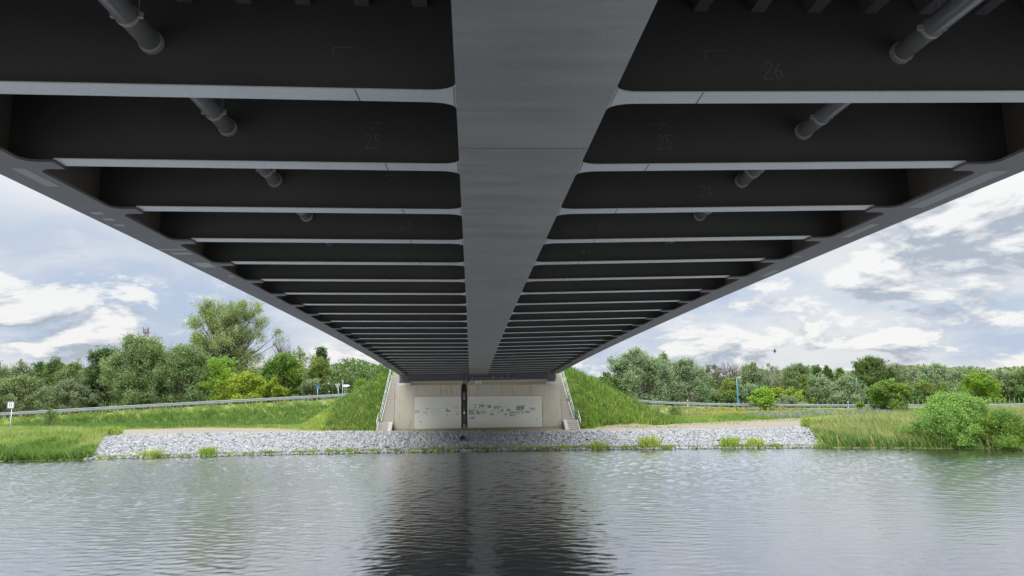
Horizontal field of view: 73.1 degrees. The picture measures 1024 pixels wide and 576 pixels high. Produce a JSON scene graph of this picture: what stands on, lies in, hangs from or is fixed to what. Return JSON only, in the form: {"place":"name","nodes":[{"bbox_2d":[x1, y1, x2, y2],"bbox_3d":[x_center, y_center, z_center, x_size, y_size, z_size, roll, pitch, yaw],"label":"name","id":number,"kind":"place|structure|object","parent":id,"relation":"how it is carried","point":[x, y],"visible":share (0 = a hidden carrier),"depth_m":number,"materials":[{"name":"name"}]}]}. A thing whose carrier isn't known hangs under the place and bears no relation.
{"place":"outdoors","nodes":[
{"label":"outdoors","id":0,"kind":"place"},
{"bbox_2d":[121,416,837,434],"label":"path","id":1,"kind":"structure","parent":0,"point":[771,423],"depth_m":70.35,"materials":[{"name":"beige gravel"}]},
{"bbox_2d":[123,425,330,430],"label":"track grass","id":2,"kind":"structure","parent":1,"relation":"on","point":[286,428],"depth_m":79.14,"materials":[{"name":"green plant"}]},
{"bbox_2d":[618,410,919,429],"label":"track grass","id":3,"kind":"structure","parent":1,"relation":"on","point":[713,421],"depth_m":73.81,"materials":[{"name":"green plant"}]},
{"bbox_2d":[0,448,1023,575],"bbox_3d":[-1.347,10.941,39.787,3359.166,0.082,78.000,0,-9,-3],"label":"water","id":4,"kind":"structure","parent":0,"point":[819,512],"depth_m":27.66,"materials":[{"name":"grey liquid"}]},
{"bbox_2d":[0,371,1023,461],"bbox_3d":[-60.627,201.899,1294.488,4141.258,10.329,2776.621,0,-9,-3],"label":"ground","id":5,"kind":"structure","parent":0,"point":[394,374],"depth_m":92.14,"materials":[{"name":"green plant"}]},
{"bbox_2d":[0,361,19,415],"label":"willow tree","id":6,"kind":"object","parent":5,"relation":"on","point":[3,372],"visible":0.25,"depth_m":118.14,"materials":[{"name":"green plant"}]},
{"bbox_2d":[7,402,14,432],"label":"mooring sign","id":7,"kind":"object","parent":5,"relation":"on","point":[10,405],"visible":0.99,"depth_m":66.28,"materials":[{"name":"metal"}]},
{"bbox_2d":[6,359,39,415],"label":"willow tree","id":8,"kind":"object","parent":5,"relation":"on","point":[19,369],"visible":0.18,"depth_m":124.07,"materials":[{"name":"green plant"}]},
{"bbox_2d":[0,372,58,417],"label":"willow shrub","id":9,"kind":"object","parent":5,"relation":"on","point":[19,385],"visible":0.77,"depth_m":110.83,"materials":[{"name":"green plant"}]},
{"bbox_2d":[30,360,44,380],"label":"alder tree","id":10,"kind":"object","parent":5,"relation":"on","point":[39,367],"visible":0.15,"depth_m":129.72,"materials":[{"name":"green plant"}]},
{"bbox_2d":[38,406,61,426],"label":"shrub","id":11,"kind":"object","parent":5,"relation":"on","point":[51,416],"visible":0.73,"depth_m":84.13,"materials":[{"name":"green plant"}]},
{"bbox_2d":[36,355,64,401],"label":"alder tree","id":12,"kind":"object","parent":5,"relation":"on","point":[50,370],"visible":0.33,"depth_m":125.52,"materials":[{"name":"green plant"}]},
{"bbox_2d":[0,424,106,460],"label":"bank grass","id":13,"kind":"structure","parent":5,"relation":"on","point":[20,434],"depth_m":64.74,"materials":[{"name":"green plant"}]},
{"bbox_2d":[33,376,106,415],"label":"willow shrub","id":14,"kind":"object","parent":5,"relation":"on","point":[71,398],"visible":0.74,"depth_m":110.75,"materials":[{"name":"green plant"}]},
{"bbox_2d":[52,357,91,413],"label":"willow tree","id":15,"kind":"object","parent":5,"relation":"on","point":[74,370],"visible":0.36,"depth_m":119.82,"materials":[{"name":"green plant"}]},
{"bbox_2d":[79,344,127,412],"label":"alder tree","id":16,"kind":"object","parent":5,"relation":"on","point":[91,374],"visible":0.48,"depth_m":116.18,"materials":[{"name":"green plant"}]},
{"bbox_2d":[89,424,126,435],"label":"grass tuft","id":17,"kind":"object","parent":5,"relation":"on","point":[110,430],"visible":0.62,"depth_m":66.85,"materials":[{"name":"green plant"}]},
{"bbox_2d":[96,331,185,411],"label":"willow tree","id":18,"kind":"object","parent":5,"relation":"on","point":[135,377],"visible":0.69,"depth_m":112.64,"materials":[{"name":"green plant"}]},
{"bbox_2d":[142,327,150,337],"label":"lattice mast","id":19,"kind":"object","parent":5,"relation":"on","point":[145,332],"visible":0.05,"depth_m":253.17,"materials":[{"name":"grey metal"}]},
{"bbox_2d":[0,397,340,428],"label":"verge grass","id":20,"kind":"structure","parent":5,"relation":"on","point":[176,409],"depth_m":92.88,"materials":[{"name":"green plant"}]},
{"bbox_2d":[5,396,337,416],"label":"guardrail","id":21,"kind":"object","parent":5,"relation":"on","point":[170,405],"visible":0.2,"depth_m":103.01,"materials":[{"name":"metal"}]},
{"bbox_2d":[0,394,346,418],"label":"guardrail","id":22,"kind":"object","parent":5,"relation":"on","point":[164,404],"visible":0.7,"depth_m":95.31,"materials":[{"name":"metal"}]},
{"bbox_2d":[22,397,338,415],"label":"verge seed heads","id":23,"kind":"object","parent":5,"relation":"on","point":[163,407],"visible":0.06,"depth_m":103.69,"materials":[{"name":"plant"}]},
{"bbox_2d":[140,341,228,408],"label":"willow tree","id":24,"kind":"object","parent":5,"relation":"on","point":[185,360],"visible":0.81,"depth_m":111.52,"materials":[{"name":"green plant"}]},
{"bbox_2d":[0,357,386,410],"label":"distant wood","id":25,"kind":"object","parent":5,"relation":"on","point":[358,369],"visible":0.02,"depth_m":139.10,"materials":[{"name":"green plant"}]},
{"bbox_2d":[87,424,304,429],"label":"verge grass","id":26,"kind":"structure","parent":5,"relation":"on","point":[236,425],"depth_m":79.88,"materials":[{"name":"green plant"}]},
{"bbox_2d":[198,445,218,456],"bbox_3d":[-25.707,13.735,58.309,1.974,0.984,1.490,0,-9,-3],"label":"grass tuft","id":27,"kind":"object","parent":5,"relation":"on","point":[207,451],"visible":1,"depth_m":58.16,"materials":[{"name":"green plant"}]},
{"bbox_2d":[196,354,240,405],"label":"maple tree","id":28,"kind":"object","parent":5,"relation":"on","point":[222,369],"visible":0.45,"depth_m":111.48,"materials":[{"name":"green plant"}]},
{"bbox_2d":[177,293,290,396],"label":"poplar tree","id":29,"kind":"object","parent":5,"relation":"on","point":[219,343],"visible":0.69,"depth_m":130.36,"materials":[{"name":"green plant"}]},
{"bbox_2d":[207,370,282,405],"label":"maple tree","id":30,"kind":"object","parent":5,"relation":"on","point":[241,386],"visible":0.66,"depth_m":107.44,"materials":[{"name":"green plant"}]},
{"bbox_2d":[253,376,289,402],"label":"maple tree","id":31,"kind":"object","parent":5,"relation":"on","point":[273,385],"visible":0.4,"depth_m":109.26,"materials":[{"name":"green plant"}]},
{"bbox_2d":[260,339,296,386],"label":"dead tree","id":32,"kind":"object","parent":5,"relation":"on","point":[279,349],"visible":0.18,"depth_m":121.08,"materials":[{"name":"grey wood"}]},
{"bbox_2d":[253,351,314,402],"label":"field maple tree","id":33,"kind":"object","parent":5,"relation":"on","point":[285,368],"visible":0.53,"depth_m":113.92,"materials":[{"name":"green plant"}]},
{"bbox_2d":[286,346,315,386],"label":"birch tree","id":34,"kind":"object","parent":5,"relation":"on","point":[300,354],"visible":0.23,"depth_m":123.06,"materials":[{"name":"green plant"}]},
{"bbox_2d":[291,378,327,400],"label":"willow shrub","id":35,"kind":"object","parent":5,"relation":"on","point":[307,387],"visible":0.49,"depth_m":110.61,"materials":[{"name":"green plant"}]},
{"bbox_2d":[312,346,330,375],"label":"poplar tree","id":36,"kind":"object","parent":5,"relation":"on","point":[320,351],"visible":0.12,"depth_m":129.41,"materials":[{"name":"green plant"}]},
{"bbox_2d":[305,355,343,400],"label":"willow tree","id":37,"kind":"object","parent":5,"relation":"on","point":[320,370],"visible":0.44,"depth_m":117.71,"materials":[{"name":"green plant"}]},
{"bbox_2d":[327,449,342,453],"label":"grass tuft","id":38,"kind":"object","parent":5,"relation":"on","point":[337,451],"visible":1,"depth_m":58.73,"materials":[{"name":"green plant"}]},
{"bbox_2d":[318,367,357,399],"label":"elder shrub","id":39,"kind":"object","parent":5,"relation":"on","point":[327,388],"visible":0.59,"depth_m":113.24,"materials":[{"name":"green plant"}]},
{"bbox_2d":[296,368,392,430],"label":"slope grass","id":40,"kind":"structure","parent":5,"relation":"on","point":[322,422],"depth_m":73.01,"materials":[{"name":"green plant"}]},
{"bbox_2d":[352,377,364,389],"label":"hazel shrub","id":41,"kind":"object","parent":5,"relation":"on","point":[360,381],"visible":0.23,"depth_m":119.46,"materials":[{"name":"green plant"}]},
{"bbox_2d":[376,375,395,430],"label":"concrete stairs","id":42,"kind":"structure","parent":5,"relation":"on","point":[386,424],"depth_m":71.12,"materials":[{"name":"grey concrete"}]},
{"bbox_2d":[376,370,390,426],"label":"handrail","id":43,"kind":"object","parent":42,"relation":"attached to","point":[383,398],"visible":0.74,"depth_m":72.97,"materials":[{"name":"metal"}]},
{"bbox_2d":[83,426,820,459],"bbox_3d":[-6.608,13.496,60.822,67.554,1.831,9.830,-1,-9,3],"label":"riprap","id":44,"kind":"object","parent":5,"relation":"on","point":[229,442],"visible":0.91,"depth_m":61.38,"materials":[{"name":"stone"}]},
{"bbox_2d":[138,448,165,456],"bbox_3d":[-30.080,13.825,57.993,2.721,0.862,1.608,0,-9,-3],"label":"grass tuft","id":45,"kind":"object","parent":44,"relation":"on","point":[153,452],"visible":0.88,"depth_m":57.82,"materials":[{"name":"green plant"}]},
{"bbox_2d":[580,439,608,449],"bbox_3d":[7.022,13.157,58.110,2.304,0.920,1.482,3,-10,-25],"label":"grass tuft","id":46,"kind":"object","parent":44,"relation":"on","point":[595,444],"visible":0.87,"depth_m":58.06,"materials":[{"name":"green plant"}]},
{"bbox_2d":[107,444,806,458],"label":"shore grass","id":47,"kind":"structure","parent":5,"relation":"on","point":[410,449],"depth_m":58.66,"materials":[{"name":"green plant"}]},
{"bbox_2d":[393,373,562,428],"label":"bridge abutment","id":48,"kind":"object","parent":5,"relation":"on","point":[450,404],"visible":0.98,"depth_m":69.96,"materials":[{"name":"concrete"}]},
{"bbox_2d":[473,404,484,408],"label":"kilometre sign","id":49,"kind":"object","parent":48,"relation":"attached to","point":[478,406],"visible":1,"depth_m":69.83,"materials":[{"name":"white metal"}]},
{"bbox_2d":[0,0,1023,383],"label":"bridge","id":50,"kind":"structure","parent":48,"relation":"on","point":[430,190],"depth_m":10.86,"materials":[{"name":"paint"}]},
{"bbox_2d":[2,446,1023,461],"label":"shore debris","id":51,"kind":"object","parent":5,"relation":"on","point":[574,449],"visible":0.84,"depth_m":56.68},
{"bbox_2d":[559,374,579,429],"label":"concrete stairs","id":52,"kind":"structure","parent":5,"relation":"on","point":[570,422],"depth_m":71.53,"materials":[{"name":"grey concrete"}]},
{"bbox_2d":[562,371,580,423],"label":"handrail","id":53,"kind":"object","parent":52,"relation":"attached to","point":[571,400],"visible":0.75,"depth_m":72.57,"materials":[{"name":"metal"}]},
{"bbox_2d":[598,371,626,392],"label":"willow shrub","id":54,"kind":"object","parent":5,"relation":"on","point":[606,377],"visible":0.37,"depth_m":111.83,"materials":[{"name":"green plant"}]},
{"bbox_2d":[562,367,676,428],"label":"slope grass","id":55,"kind":"structure","parent":5,"relation":"on","point":[635,421],"depth_m":74.25,"materials":[{"name":"green plant"}]},
{"bbox_2d":[607,346,692,405],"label":"silver poplar tree","id":56,"kind":"object","parent":5,"relation":"on","point":[633,369],"visible":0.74,"depth_m":112.95,"materials":[{"name":"green plant"}]},
{"bbox_2d":[635,433,665,449],"bbox_3d":[11.577,12.779,57.811,2.272,1.417,2.155,-6,-10,27],"label":"grass tuft","id":57,"kind":"object","parent":5,"relation":"on","point":[654,442],"visible":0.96,"depth_m":57.63,"materials":[{"name":"green plant"}]},
{"bbox_2d":[655,351,687,401],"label":"silver poplar tree","id":58,"kind":"object","parent":5,"relation":"on","point":[665,355],"visible":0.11,"depth_m":118.28,"materials":[{"name":"green plant"}]},
{"bbox_2d":[668,405,683,415],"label":"shrub","id":59,"kind":"object","parent":5,"relation":"on","point":[674,410],"visible":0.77,"depth_m":92.80,"materials":[{"name":"green plant"}]},
{"bbox_2d":[665,357,718,406],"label":"silver poplar tree","id":60,"kind":"object","parent":5,"relation":"on","point":[690,372],"visible":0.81,"depth_m":115.96,"materials":[{"name":"green plant"}]},
{"bbox_2d":[702,363,723,391],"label":"birch tree","id":61,"kind":"object","parent":5,"relation":"on","point":[716,377],"visible":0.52,"depth_m":129.00,"materials":[{"name":"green plant"}]},
{"bbox_2d":[704,378,727,406],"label":"birch tree","id":62,"kind":"object","parent":5,"relation":"on","point":[719,398],"visible":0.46,"depth_m":116.47,"materials":[{"name":"green plant"}]},
{"bbox_2d":[642,403,803,415],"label":"meadow grass","id":63,"kind":"structure","parent":5,"relation":"on","point":[718,409],"depth_m":99.25,"materials":[{"name":"green plant"}]},
{"bbox_2d":[709,361,743,388],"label":"dead tree","id":64,"kind":"object","parent":5,"relation":"on","point":[724,370],"visible":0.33,"depth_m":131.61,"materials":[{"name":"wood"}]},
{"bbox_2d":[717,435,739,448],"bbox_3d":[18.034,12.705,57.270,2.076,1.174,1.580,-4,-9,21],"label":"grass tuft","id":65,"kind":"object","parent":5,"relation":"on","point":[731,441],"visible":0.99,"depth_m":56.98,"materials":[{"name":"green plant"}]},
{"bbox_2d":[717,376,748,407],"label":"birch tree","id":66,"kind":"object","parent":5,"relation":"on","point":[727,383],"visible":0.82,"depth_m":118.51,"materials":[{"name":"green plant"}]},
{"bbox_2d":[730,383,759,407],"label":"willow shrub","id":67,"kind":"object","parent":5,"relation":"on","point":[749,386],"visible":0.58,"depth_m":117.63,"materials":[{"name":"green plant"}]},
{"bbox_2d":[726,361,773,407],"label":"willow tree","id":68,"kind":"object","parent":5,"relation":"on","point":[749,373],"visible":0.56,"depth_m":126.71,"materials":[{"name":"green plant"}]},
{"bbox_2d":[743,435,766,447],"bbox_3d":[20.063,12.681,56.938,2.063,1.050,1.810,0,-9,-3],"label":"grass tuft","id":69,"kind":"object","parent":5,"relation":"on","point":[756,442],"visible":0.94,"depth_m":56.75,"materials":[{"name":"green plant"}]},
{"bbox_2d":[747,385,778,409],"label":"willow shrub","id":70,"kind":"object","parent":5,"relation":"on","point":[767,399],"visible":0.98,"depth_m":99.27,"materials":[{"name":"green plant"}]},
{"bbox_2d":[762,363,784,399],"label":"birch tree","id":71,"kind":"object","parent":5,"relation":"on","point":[771,370],"visible":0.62,"depth_m":131.81,"materials":[{"name":"green plant"}]},
{"bbox_2d":[770,386,785,406],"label":"maple tree","id":72,"kind":"object","parent":5,"relation":"on","point":[778,392],"visible":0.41,"depth_m":108.97,"materials":[{"name":"green plant"}]},
{"bbox_2d":[773,394,812,407],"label":"willow shrub","id":73,"kind":"object","parent":5,"relation":"on","point":[785,400],"visible":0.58,"depth_m":106.67,"materials":[{"name":"green plant"}]},
{"bbox_2d":[786,386,805,406],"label":"maple tree","id":74,"kind":"object","parent":5,"relation":"on","point":[791,391],"visible":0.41,"depth_m":109.23,"materials":[{"name":"green plant"}]},
{"bbox_2d":[770,362,822,400],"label":"willow tree","id":75,"kind":"object","parent":5,"relation":"on","point":[798,370],"visible":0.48,"depth_m":129.41,"materials":[{"name":"green plant"}]},
{"bbox_2d":[592,363,1023,405],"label":"distant wood","id":76,"kind":"object","parent":5,"relation":"on","point":[969,369],"visible":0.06,"depth_m":145.08,"materials":[{"name":"green plant"}]},
{"bbox_2d":[798,374,817,407],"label":"birch tree","id":77,"kind":"object","parent":5,"relation":"on","point":[803,381],"visible":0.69,"depth_m":116.46,"materials":[{"name":"green plant"}]},
{"bbox_2d":[601,394,1023,423],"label":"meadow grass","id":78,"kind":"structure","parent":5,"relation":"on","point":[694,418],"depth_m":86.92,"materials":[{"name":"green plant"}]},
{"bbox_2d":[800,415,832,427],"bbox_3d":[28.052,12.306,63.594,3.218,1.174,2.382,-3,-9,12],"label":"grass tuft","id":79,"kind":"object","parent":5,"relation":"on","point":[804,422],"visible":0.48,"depth_m":63.38,"materials":[{"name":"green plant"}]},
{"bbox_2d":[811,364,828,400],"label":"poplar tree","id":80,"kind":"object","parent":5,"relation":"on","point":[816,369],"visible":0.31,"depth_m":136.20,"materials":[{"name":"green plant"}]},
{"bbox_2d":[797,372,850,407],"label":"silver willow tree","id":81,"kind":"object","parent":5,"relation":"on","point":[824,385],"visible":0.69,"depth_m":117.78,"materials":[{"name":"green plant"}]},
{"bbox_2d":[822,365,834,398],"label":"poplar tree","id":82,"kind":"object","parent":5,"relation":"on","point":[827,371],"visible":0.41,"depth_m":138.49,"materials":[{"name":"green plant"}]},
{"bbox_2d":[637,400,1023,409],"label":"guardrail","id":83,"kind":"object","parent":5,"relation":"on","point":[781,405],"visible":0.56,"depth_m":100.05,"materials":[{"name":"metal"}]},
{"bbox_2d":[649,398,1023,407],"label":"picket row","id":84,"kind":"object","parent":5,"relation":"on","point":[868,402],"visible":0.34,"depth_m":107.56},
{"bbox_2d":[832,367,845,401],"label":"poplar tree","id":85,"kind":"object","parent":5,"relation":"on","point":[839,371],"visible":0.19,"depth_m":136.94,"materials":[{"name":"green plant"}]},
{"bbox_2d":[823,373,872,404],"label":"silver willow tree","id":86,"kind":"object","parent":5,"relation":"on","point":[848,386],"visible":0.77,"depth_m":117.65,"materials":[{"name":"green plant"}]},
{"bbox_2d":[696,404,1022,414],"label":"meadow flowers","id":87,"kind":"object","parent":5,"relation":"on","point":[825,408],"visible":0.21,"depth_m":97.84,"materials":[{"name":"plant"}]},
{"bbox_2d":[850,355,912,404],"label":"oak tree","id":88,"kind":"object","parent":5,"relation":"on","point":[869,370],"visible":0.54,"depth_m":133.58,"materials":[{"name":"green plant"}]},
{"bbox_2d":[741,405,1023,418],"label":"meadow flowers","id":89,"kind":"object","parent":5,"relation":"on","point":[808,412],"visible":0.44,"depth_m":89.05,"materials":[{"name":"green plant"}]},
{"bbox_2d":[856,378,913,410],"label":"meadow tree","id":90,"kind":"object","parent":5,"relation":"on","point":[879,396],"visible":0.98,"depth_m":92.06,"materials":[{"name":"green plant"}]},
{"bbox_2d":[886,362,918,400],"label":"ash tree","id":91,"kind":"object","parent":5,"relation":"on","point":[903,368],"visible":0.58,"depth_m":137.03,"materials":[{"name":"green plant"}]},
{"bbox_2d":[801,406,1023,448],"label":"bank grass","id":92,"kind":"structure","parent":5,"relation":"on","point":[862,429],"depth_m":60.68,"materials":[{"name":"green plant"}]},
{"bbox_2d":[901,380,926,404],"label":"birch tree","id":93,"kind":"object","parent":5,"relation":"on","point":[916,393],"visible":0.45,"depth_m":119.91,"materials":[{"name":"green plant"}]},
{"bbox_2d":[912,379,937,403],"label":"birch tree","id":94,"kind":"object","parent":5,"relation":"on","point":[924,385],"visible":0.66,"depth_m":120.63,"materials":[{"name":"green plant"}]},
{"bbox_2d":[911,362,970,403],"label":"silver poplar tree","id":95,"kind":"object","parent":5,"relation":"on","point":[937,373],"visible":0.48,"depth_m":128.42,"materials":[{"name":"green plant"}]},
{"bbox_2d":[932,382,956,394],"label":"birch tree","id":96,"kind":"object","parent":5,"relation":"on","point":[943,386],"visible":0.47,"depth_m":119.70,"materials":[{"name":"green plant"}]},
{"bbox_2d":[894,390,994,445],"bbox_3d":[35.705,10.352,55.787,8.374,4.710,6.158,4,-10,-31],"label":"willow bush","id":97,"kind":"object","parent":5,"relation":"on","point":[952,415],"visible":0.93,"depth_m":54.25,"materials":[{"name":"green plant"}]},
{"bbox_2d":[957,370,1008,403],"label":"maple tree","id":98,"kind":"object","parent":5,"relation":"on","point":[973,380],"visible":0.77,"depth_m":124.73,"materials":[{"name":"green plant"}]},
{"bbox_2d":[972,408,1023,447],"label":"willow bush","id":99,"kind":"object","parent":5,"relation":"on","point":[1006,423],"visible":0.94,"depth_m":52.39,"materials":[{"name":"green plant"}]},
{"bbox_2d":[986,367,1021,402],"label":"willow tree","id":100,"kind":"object","parent":5,"relation":"on","point":[1000,375],"visible":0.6,"depth_m":127.04,"materials":[{"name":"green plant"}]},
{"bbox_2d":[999,369,1023,402],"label":"alder tree","id":101,"kind":"object","parent":5,"relation":"on","point":[1017,378],"visible":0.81,"depth_m":125.54,"materials":[{"name":"green plant"}]},
{"bbox_2d":[0,171,1023,392],"label":"sky","id":102,"kind":"structure","parent":0,"point":[943,284],"materials":[{"name":"white"}]},
{"bbox_2d":[651,405,852,408],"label":"road","id":103,"kind":"structure","parent":0,"point":[778,408],"depth_m":105.32,"materials":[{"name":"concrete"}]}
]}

